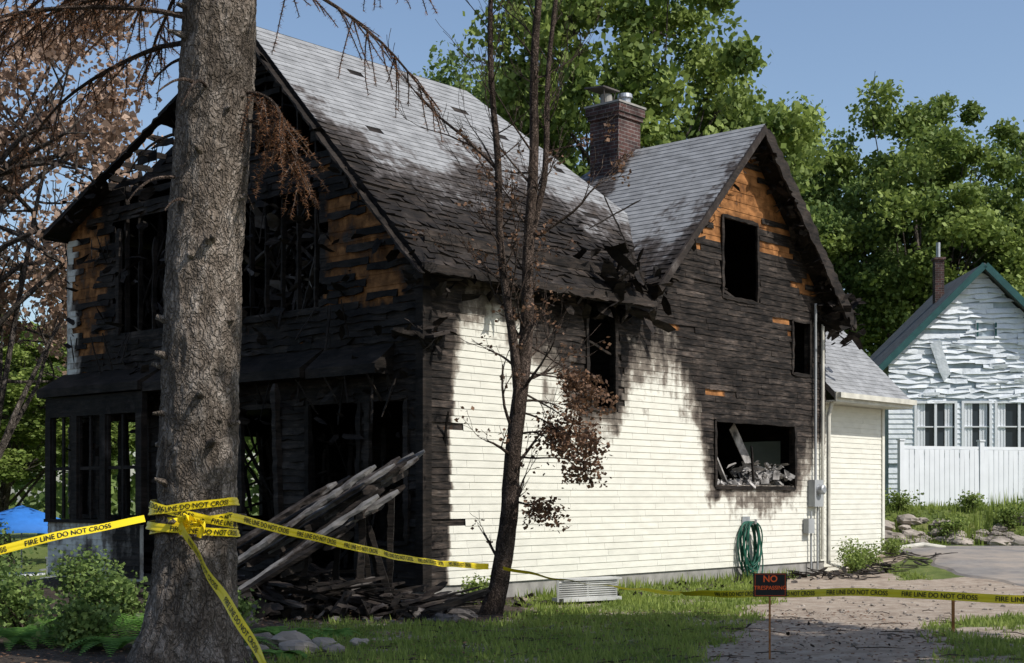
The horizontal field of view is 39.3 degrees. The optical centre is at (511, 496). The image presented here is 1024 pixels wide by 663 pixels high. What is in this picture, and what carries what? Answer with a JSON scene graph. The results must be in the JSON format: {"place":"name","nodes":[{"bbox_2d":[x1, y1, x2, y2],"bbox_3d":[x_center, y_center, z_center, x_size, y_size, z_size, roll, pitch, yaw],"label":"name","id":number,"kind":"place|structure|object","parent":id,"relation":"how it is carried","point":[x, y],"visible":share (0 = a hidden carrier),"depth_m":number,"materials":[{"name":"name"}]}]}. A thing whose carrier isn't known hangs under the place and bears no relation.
{"place":"outdoors","nodes":[
{"label":"outdoors","id":0,"kind":"place"},
{"bbox_2d":[0,502,1023,662],"bbox_3d":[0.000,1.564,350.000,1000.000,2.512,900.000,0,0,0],"label":"ground","id":1,"kind":"structure","parent":0,"point":[942,579],"depth_m":18.35,"materials":[{"name":"brown soil"}]},
{"bbox_2d":[1,528,9,543],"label":"shrub","id":2,"kind":"object","parent":1,"relation":"on","point":[3,532],"visible":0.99,"depth_m":22.23,"materials":[{"name":"green plant"}]},
{"bbox_2d":[0,521,21,576],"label":"shrub","id":3,"kind":"object","parent":1,"relation":"on","point":[1,540],"visible":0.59,"depth_m":25.21,"materials":[{"name":"green plant"}]},
{"bbox_2d":[0,552,25,622],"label":"shrub","id":4,"kind":"object","parent":1,"relation":"on","point":[6,562],"visible":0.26,"depth_m":17.41,"materials":[{"name":"green plant"}]},
{"bbox_2d":[0,547,42,591],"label":"shrub","id":5,"kind":"object","parent":1,"relation":"on","point":[25,558],"visible":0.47,"depth_m":19.25,"materials":[{"name":"green plant"}]},
{"bbox_2d":[9,572,44,581],"bbox_3d":[-13.000,2.400,38.000,1.195,0.748,1.195,0,0,0],"label":"patio table","id":6,"kind":"object","parent":1,"relation":"on","point":[38,573],"visible":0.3,"depth_m":37.91,"materials":[{"name":"white plastic"}]},
{"bbox_2d":[0,503,59,571],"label":"patio umbrella","id":7,"kind":"object","parent":1,"relation":"on","point":[21,518],"visible":0.54,"depth_m":37.07,"materials":[{"name":"blue fabric"}]},
{"bbox_2d":[0,626,61,650],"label":"fern","id":8,"kind":"object","parent":1,"relation":"on","point":[16,635],"visible":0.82,"depth_m":15.26,"materials":[{"name":"green plant"}]},
{"bbox_2d":[1,614,61,625],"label":"fern","id":9,"kind":"object","parent":1,"relation":"on","point":[39,620],"visible":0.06,"depth_m":17.04,"materials":[{"name":"green plant"}]},
{"bbox_2d":[0,564,64,632],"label":"shrub","id":10,"kind":"object","parent":1,"relation":"on","point":[13,609],"visible":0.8,"depth_m":16.29,"materials":[{"name":"green plant"}]},
{"bbox_2d":[3,352,61,485],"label":"maple tree","id":11,"kind":"object","parent":1,"relation":"on","point":[29,477],"visible":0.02,"depth_m":62.51,"materials":[{"name":"green plant"}]},
{"bbox_2d":[39,557,55,578],"bbox_3d":[-12.000,2.056,37.405,0.540,0.970,0.490,0,0,0],"label":"patio chair","id":12,"kind":"object","parent":1,"relation":"on","point":[46,558],"visible":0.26,"depth_m":37.62,"materials":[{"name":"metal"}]},
{"bbox_2d":[0,314,134,566],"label":"maple tree","id":13,"kind":"object","parent":1,"relation":"on","point":[18,456],"visible":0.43,"depth_m":55.42,"materials":[{"name":"green plant"}]},
{"bbox_2d":[0,0,135,383],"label":"scorched tree","id":14,"kind":"object","parent":1,"relation":"on","point":[32,272],"visible":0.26,"depth_m":37.23,"materials":[{"name":"brown plant"}]},
{"bbox_2d":[20,594,126,647],"bbox_3d":[-4.605,1.329,15.291,0.952,0.575,1.114,0,0,0],"label":"shrub","id":15,"kind":"object","parent":1,"relation":"on","point":[78,620],"visible":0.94,"depth_m":15.16,"materials":[{"name":"green plant"}]},
{"bbox_2d":[20,617,139,644],"bbox_3d":[-4.893,1.482,16.190,1.530,0.230,1.334,0,0,-26],"label":"fern","id":16,"kind":"object","parent":1,"relation":"on","point":[51,633],"visible":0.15,"depth_m":15.79,"materials":[{"name":"green plant"}]},
{"bbox_2d":[0,0,162,459],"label":"scorched tree","id":17,"kind":"object","parent":1,"relation":"on","point":[109,130],"visible":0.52,"depth_m":32.47,"materials":[{"name":"brown plant"}]},
{"bbox_2d":[26,618,142,646],"bbox_3d":[-4.512,1.490,15.888,1.482,0.217,1.575,0,0,0],"label":"fern","id":18,"kind":"object","parent":1,"relation":"on","point":[126,621],"visible":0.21,"depth_m":15.60,"materials":[{"name":"green plant"}]},
{"bbox_2d":[45,544,128,604],"bbox_3d":[-5.784,1.118,19.573,1.195,0.980,1.258,0,0,0],"label":"shrub","id":19,"kind":"object","parent":1,"relation":"on","point":[82,568],"visible":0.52,"depth_m":19.47,"materials":[{"name":"green plant"}]},
{"bbox_2d":[47,244,143,581],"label":"porch parapet","id":20,"kind":"structure","parent":1,"relation":"on","point":[125,544],"depth_m":26.07,"materials":[{"name":"paint"}]},
{"bbox_2d":[61,636,136,656],"bbox_3d":[-4.125,1.528,14.889,0.996,0.152,1.108,0,0,44],"label":"fern","id":21,"kind":"object","parent":1,"relation":"on","point":[119,643],"visible":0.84,"depth_m":14.78,"materials":[{"name":"green plant"}]},
{"bbox_2d":[65,560,149,620],"bbox_3d":[-4.951,1.190,17.593,1.066,0.838,1.068,0,0,0],"label":"shrub","id":22,"kind":"object","parent":1,"relation":"on","point":[123,593],"visible":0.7,"depth_m":17.49,"materials":[{"name":"green plant"}]},
{"bbox_2d":[109,613,143,636],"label":"fern","id":23,"kind":"object","parent":1,"relation":"on","point":[141,617],"visible":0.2,"depth_m":16.51,"materials":[{"name":"green plant"}]},
{"bbox_2d":[0,0,444,662],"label":"spruce tree","id":24,"kind":"object","parent":1,"relation":"on","point":[186,618],"visible":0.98,"depth_m":13.31,"materials":[{"name":"brown plant"}]},
{"bbox_2d":[0,497,1023,662],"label":"fire line tape","id":25,"kind":"object","parent":24,"relation":"attached to","point":[191,522],"visible":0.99,"depth_m":13.35,"materials":[{"name":"yellow plastic"},{"name":"black ink"}]},
{"bbox_2d":[238,588,265,626],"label":"shrub","id":26,"kind":"object","parent":1,"relation":"on","point":[244,606],"visible":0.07,"depth_m":16.79,"materials":[{"name":"green plant"}]},
{"bbox_2d":[244,636,279,649],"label":"fern","id":27,"kind":"object","parent":1,"relation":"on","point":[262,639],"visible":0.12,"depth_m":14.95,"materials":[{"name":"green plant"}]},
{"bbox_2d":[251,649,308,659],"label":"fern","id":28,"kind":"object","parent":1,"relation":"on","point":[277,653],"visible":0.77,"depth_m":14.12,"materials":[{"name":"green plant"}]},
{"bbox_2d":[251,626,329,638],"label":"grass","id":29,"kind":"structure","parent":1,"relation":"on","point":[273,630],"depth_m":15.94,"materials":[{"name":"green plant"}]},
{"bbox_2d":[123,607,477,624],"bbox_3d":[-2.678,1.555,18.904,4.476,0.225,2.171,0,0,0],"label":"ash rubble","id":30,"kind":"object","parent":1,"relation":"on","point":[454,614],"visible":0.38,"depth_m":18.70,"materials":[{"name":"grey wood"}]},
{"bbox_2d":[246,630,368,656],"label":"garden rocks","id":31,"kind":"object","parent":1,"relation":"on","point":[294,640],"visible":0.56,"depth_m":15.04,"materials":[{"name":"stone"}]},
{"bbox_2d":[133,476,489,621],"bbox_3d":[-2.910,0.734,19.877,5.688,2.074,3.524,0,0,0],"label":"charred debris pile","id":32,"kind":"object","parent":1,"relation":"on","point":[331,590],"visible":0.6,"depth_m":19.10,"materials":[{"name":"brown wood"}]},
{"bbox_2d":[237,449,424,599],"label":"fallen porch deck","id":33,"kind":"structure","parent":1,"relation":"on","point":[336,509],"depth_m":19.45,"materials":[{"name":"grey wood"}]},
{"bbox_2d":[316,628,360,638],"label":"fern","id":34,"kind":"object","parent":1,"relation":"on","point":[330,631],"visible":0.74,"depth_m":16.18,"materials":[{"name":"green plant"}]},
{"bbox_2d":[0,349,873,535],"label":"distant trees","id":35,"kind":"object","parent":1,"relation":"on","point":[40,497],"depth_m":86.79,"materials":[{"name":"green plant"}]},
{"bbox_2d":[98,561,823,602],"bbox_3d":[-1.002,1.665,28.939,9.700,0.670,11.820,0,0,42],"label":"foundation","id":36,"kind":"object","parent":1,"relation":"on","point":[520,587],"visible":0.11,"depth_m":25.86,"materials":[{"name":"concrete"}]},
{"bbox_2d":[36,73,812,590],"bbox_3d":[-1.240,-3.039,28.763,9.978,9.080,12.440,0,0,42],"label":"charred framing","id":37,"kind":"object","parent":36,"relation":"on","point":[104,395],"visible":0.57,"depth_m":26.02,"materials":[{"name":"brown wood"}]},
{"bbox_2d":[69,59,415,585],"bbox_3d":[-4.950,-3.032,24.531,9.716,8.744,0.014,0,0,42],"label":"front sheathing","id":38,"kind":"object","parent":37,"relation":"attached to","point":[343,230],"visible":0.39,"depth_m":22.85,"materials":[{"name":"brown wood"}]},
{"bbox_2d":[68,55,419,586],"bbox_3d":[-4.974,-3.123,24.505,9.716,8.961,0.046,0,0,42],"label":"front siding","id":39,"kind":"object","parent":37,"relation":"attached to","point":[403,571],"visible":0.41,"depth_m":23.25,"materials":[{"name":"paint"}]},
{"bbox_2d":[58,140,457,569],"bbox_3d":[-4.464,-2.298,24.734,9.980,7.190,2.094,0,0,42],"label":"hanging debris","id":40,"kind":"object","parent":37,"relation":"hanging from","point":[274,224],"visible":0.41,"depth_m":23.91,"materials":[{"name":"brown wood"}]},
{"bbox_2d":[42,39,865,397],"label":"roof deck and trim","id":41,"kind":"structure","parent":37,"relation":"on","point":[838,317],"depth_m":26.14,"materials":[{"name":"brown wood"}]},
{"bbox_2d":[286,228,327,303],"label":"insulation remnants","id":42,"kind":"object","parent":41,"relation":"attached to","point":[291,271],"visible":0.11,"depth_m":24.58,"materials":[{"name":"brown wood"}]},
{"bbox_2d":[256,26,910,399],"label":"shingle roof","id":43,"kind":"structure","parent":41,"relation":"on","point":[345,110],"depth_m":25.12,"materials":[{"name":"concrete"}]},
{"bbox_2d":[585,101,644,176],"bbox_3d":[2.136,-5.960,29.676,0.880,4.120,0.880,0,0,42],"label":"chimney","id":44,"kind":"object","parent":37,"relation":"on","point":[628,120],"visible":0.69,"depth_m":29.39,"materials":[{"name":"brick"}]},
{"bbox_2d":[584,93,645,109],"bbox_3d":[2.136,-8.160,29.676,0.920,0.280,0.920,0,0,42],"label":"chimney cap","id":45,"kind":"object","parent":44,"relation":"on","point":[608,98],"visible":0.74,"depth_m":29.50,"materials":[{"name":"grey concrete"}]},
{"bbox_2d":[584,85,619,104],"bbox_3d":[1.858,-8.245,29.589,0.501,0.380,0.550,0,0,42],"label":"chimney rain plate","id":46,"kind":"object","parent":45,"relation":"on","point":[602,89],"visible":0.85,"depth_m":29.54,"materials":[{"name":"grey metal"}]},
{"bbox_2d":[617,93,631,102],"bbox_3d":[2.344,-8.205,29.759,0.319,0.290,0.319,0,0,42],"label":"chimney flue","id":47,"kind":"object","parent":45,"relation":"on","point":[627,97],"visible":0.61,"depth_m":29.65,"materials":[{"name":"silver metal"}]},
{"bbox_2d":[423,155,820,585],"bbox_3d":[2.589,-2.777,25.747,0.119,8.354,11.840,0,0,42],"label":"side sheathing","id":48,"kind":"object","parent":37,"relation":"attached to","point":[752,200],"visible":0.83,"depth_m":27.71,"materials":[{"name":"brown wood"}]},
{"bbox_2d":[424,163,825,586],"bbox_3d":[2.647,-2.579,25.695,0.025,7.850,11.836,0,0,42],"label":"side siding","id":49,"kind":"object","parent":37,"relation":"attached to","point":[670,505],"visible":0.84,"depth_m":25.34,"materials":[{"name":"paint"}]},
{"bbox_2d":[742,516,756,527],"bbox_3d":[4.621,0.490,27.699,0.280,0.220,0.260,0,0,42],"label":"hose hanger","id":50,"kind":"object","parent":49,"relation":"attached to","point":[745,518],"visible":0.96,"depth_m":27.73,"materials":[{"name":"metal"}]},
{"bbox_2d":[803,303,822,568],"bbox_3d":[6.214,-1.250,29.555,0.155,5.500,0.550,0,0,42],"label":"conduit and boxes","id":51,"kind":"object","parent":49,"relation":"attached to","point":[815,499],"visible":0.93,"depth_m":29.64,"materials":[{"name":"grey metal"}]},
{"bbox_2d":[816,484,825,494],"bbox_3d":[6.383,-0.150,29.531,0.130,0.240,0.237,0,0,42],"label":"electric meter","id":52,"kind":"object","parent":51,"relation":"attached to","point":[820,489],"visible":1,"depth_m":29.48,"materials":[{"name":"metal"}]},
{"bbox_2d":[717,423,794,488],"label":"window rubble","id":53,"kind":"object","parent":37,"relation":"on","point":[765,476],"depth_m":28.54,"materials":[{"name":"grey wood"}]},
{"bbox_2d":[457,573,490,604],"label":"weed clump","id":54,"kind":"object","parent":1,"relation":"on","point":[473,583],"visible":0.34,"depth_m":21.38,"materials":[{"name":"green plant"}]},
{"bbox_2d":[413,40,569,159],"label":"maple tree","id":55,"kind":"object","parent":1,"relation":"on","point":[441,78],"visible":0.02,"depth_m":49.90,"materials":[{"name":"green plant"}]},
{"bbox_2d":[0,609,1013,662],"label":"leaf litter","id":56,"kind":"object","parent":1,"relation":"on","point":[879,625],"visible":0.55,"depth_m":15.72,"materials":[{"name":"brown plant"}]},
{"bbox_2d":[387,0,632,614],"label":"bare tree","id":57,"kind":"object","parent":1,"relation":"on","point":[519,362],"visible":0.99,"depth_m":19.41,"materials":[{"name":"brown plant"}]},
{"bbox_2d":[7,607,1023,662],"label":"fallen twigs","id":58,"kind":"object","parent":1,"relation":"on","point":[410,659],"visible":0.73,"depth_m":15.80,"materials":[{"name":"brown plant"}]},
{"bbox_2d":[552,576,621,601],"bbox_3d":[1.130,1.385,21.550,1.273,0.340,0.300,0,0,-34],"label":"air conditioner unit","id":59,"kind":"object","parent":1,"relation":"on","point":[569,590],"visible":0.91,"depth_m":21.40,"materials":[{"name":"white metal"}]},
{"bbox_2d":[244,488,1023,662],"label":"grass","id":60,"kind":"structure","parent":1,"relation":"on","point":[686,637],"depth_m":16.94,"materials":[{"name":"green plant"}]},
{"bbox_2d":[452,0,842,220],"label":"maple tree","id":61,"kind":"object","parent":1,"relation":"on","point":[629,56],"visible":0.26,"depth_m":40.54,"materials":[{"name":"green plant"}]},
{"bbox_2d":[432,552,957,648],"bbox_3d":[3.535,1.422,23.451,7.185,0.491,18.582,0,0,17],"label":"scattered debris","id":62,"kind":"object","parent":1,"relation":"on","point":[834,573],"visible":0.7,"depth_m":28.09,"materials":[{"name":"brown wood"}]},
{"bbox_2d":[753,573,786,658],"bbox_3d":[2.520,1.188,14.007,0.330,0.885,0.026,0,0,-3],"label":"no trespassing sign","id":63,"kind":"object","parent":1,"relation":"on","point":[769,585],"visible":1,"depth_m":14.00,"materials":[{"name":"black"}]},
{"bbox_2d":[737,521,808,576],"bbox_3d":[5.199,1.089,28.184,2.291,1.251,0.290,0,0,-40],"label":"garden hose","id":64,"kind":"object","parent":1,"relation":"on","point":[755,562],"visible":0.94,"depth_m":27.60,"materials":[{"name":"green rubber"}]},
{"bbox_2d":[743,389,884,570],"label":"garage walls","id":65,"kind":"structure","parent":1,"relation":"on","point":[858,472],"depth_m":31.87,"materials":[{"name":"paint"}]},
{"bbox_2d":[821,324,945,569],"bbox_3d":[8.109,-1.030,31.587,0.925,5.140,4.773,0,0,42],"label":"gutter and downspout","id":66,"kind":"object","parent":65,"relation":"attached to","point":[862,400],"visible":0.82,"depth_m":30.19,"materials":[{"name":"white metal"}]},
{"bbox_2d":[839,546,875,573],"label":"weed clump","id":67,"kind":"object","parent":1,"relation":"on","point":[852,563],"visible":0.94,"depth_m":29.62,"materials":[{"name":"green plant"}]},
{"bbox_2d":[832,536,883,569],"bbox_3d":[7.226,1.197,30.106,1.031,0.777,0.892,0,0,0],"label":"weed clump","id":68,"kind":"object","parent":1,"relation":"on","point":[851,546],"visible":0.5,"depth_m":30.09,"materials":[{"name":"green plant"}]},
{"bbox_2d":[769,91,947,356],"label":"maple tree","id":69,"kind":"object","parent":1,"relation":"on","point":[829,192],"visible":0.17,"depth_m":56.63,"materials":[{"name":"green plant"}]},
{"bbox_2d":[843,542,887,567],"bbox_3d":[7.538,1.234,30.717,0.898,0.585,1.060,0,0,0],"label":"weed clump","id":70,"kind":"object","parent":1,"relation":"on","point":[878,559],"visible":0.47,"depth_m":30.60,"materials":[{"name":"green plant"}]},
{"bbox_2d":[733,584,1023,661],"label":"gravel stones","id":71,"kind":"object","parent":1,"relation":"on","point":[888,635],"visible":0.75,"depth_m":18.91,"materials":[{"name":"grey gravel"}]},
{"bbox_2d":[885,488,897,511],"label":"weed clump","id":72,"kind":"object","parent":1,"relation":"on","point":[886,495],"visible":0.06,"depth_m":36.13,"materials":[{"name":"green plant"}]},
{"bbox_2d":[876,536,911,556],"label":"weed clump","id":73,"kind":"object","parent":1,"relation":"on","point":[891,545],"visible":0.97,"depth_m":31.75,"materials":[{"name":"green plant"}]},
{"bbox_2d":[885,489,926,510],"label":"weed clump","id":74,"kind":"object","parent":1,"relation":"on","point":[900,499],"visible":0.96,"depth_m":36.31,"materials":[{"name":"green plant"}]},
{"bbox_2d":[792,75,1023,354],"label":"maple tree","id":75,"kind":"object","parent":1,"relation":"on","point":[933,153],"visible":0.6,"depth_m":55.23,"materials":[{"name":"green plant"}]},
{"bbox_2d":[868,129,1023,314],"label":"maple tree","id":76,"kind":"object","parent":1,"relation":"on","point":[1017,182],"visible":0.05,"depth_m":60.19,"materials":[{"name":"green plant"}]},
{"bbox_2d":[929,514,972,537],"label":"weed clump","id":77,"kind":"object","parent":1,"relation":"on","point":[950,525],"visible":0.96,"depth_m":35.11,"materials":[{"name":"green plant"}]},
{"bbox_2d":[951,600,954,632],"bbox_3d":[5.200,1.390,16.900,0.030,0.420,0.030,0,0,0],"label":"wooden stake","id":78,"kind":"object","parent":1,"relation":"on","point":[953,614],"visible":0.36,"depth_m":16.89,"materials":[{"name":"brown wood"}]},
{"bbox_2d":[883,278,1023,504],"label":"sheathing","id":79,"kind":"object","parent":1,"relation":"on","point":[950,331],"visible":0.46,"depth_m":46.03,"materials":[{"name":"white wood"}]},
{"bbox_2d":[870,263,1023,365],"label":"roof","id":80,"kind":"structure","parent":79,"relation":"on","point":[899,336],"depth_m":47.79,"materials":[{"name":"grey"}]},
{"bbox_2d":[931,257,945,303],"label":"house chimney","id":81,"kind":"object","parent":80,"relation":"on","point":[938,278],"visible":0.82,"depth_m":48.03,"materials":[{"name":"brick"}]},
{"bbox_2d":[936,242,939,256],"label":"flue pipe","id":82,"kind":"object","parent":81,"relation":"on","point":[937,249],"visible":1,"depth_m":48.17,"materials":[{"name":"metal"}]},
{"bbox_2d":[879,263,1023,370],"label":"trim","id":83,"kind":"structure","parent":80,"relation":"attached to","point":[949,299],"depth_m":45.59,"materials":[{"name":"green wood"}]},
{"bbox_2d":[888,272,1023,501],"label":"siding","id":84,"kind":"object","parent":79,"relation":"attached to","point":[913,379],"visible":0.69,"depth_m":45.97,"materials":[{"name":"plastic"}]},
{"bbox_2d":[914,320,1023,452],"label":"window frames","id":85,"kind":"structure","parent":79,"relation":"attached to","point":[935,426],"depth_m":45.95,"materials":[{"name":"white wood"}]},
{"bbox_2d":[917,403,1004,446],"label":"curtains","id":86,"kind":"object","parent":85,"relation":"attached to","point":[1001,422],"visible":0.65,"depth_m":46.03,"materials":[{"name":"white fabric"}]},
{"bbox_2d":[923,403,1023,446],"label":"window glass","id":87,"kind":"object","parent":85,"relation":"in","point":[1010,420],"visible":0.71,"depth_m":46.04,"materials":[{"name":"grey glass"}]},
{"bbox_2d":[885,512,1023,545],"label":"stone retaining wall","id":88,"kind":"structure","parent":1,"relation":"on","point":[906,521],"depth_m":35.15,"materials":[{"name":"grey stone"}]},
{"bbox_2d":[896,439,1023,506],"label":"white fence","id":89,"kind":"object","parent":1,"relation":"on","point":[984,477],"visible":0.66,"depth_m":38.06,"materials":[{"name":"plastic"}]},
{"bbox_2d":[945,490,987,510],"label":"weed clump","id":90,"kind":"object","parent":1,"relation":"on","point":[968,502],"visible":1,"depth_m":36.12,"materials":[{"name":"green plant"}]},
{"bbox_2d":[983,498,1023,527],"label":"weed clump","id":91,"kind":"object","parent":1,"relation":"on","point":[1010,515],"visible":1,"depth_m":35.31,"materials":[{"name":"green plant"}]},
{"bbox_2d":[0,0,1023,501],"label":"sky","id":92,"kind":"structure","parent":0,"point":[825,50],"materials":[{"name":"blue"}]},
{"bbox_2d":[885,546,1023,586],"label":"driveway","id":93,"kind":"structure","parent":0,"point":[1004,564],"depth_m":29.90,"materials":[{"name":"concrete"}]}
]}

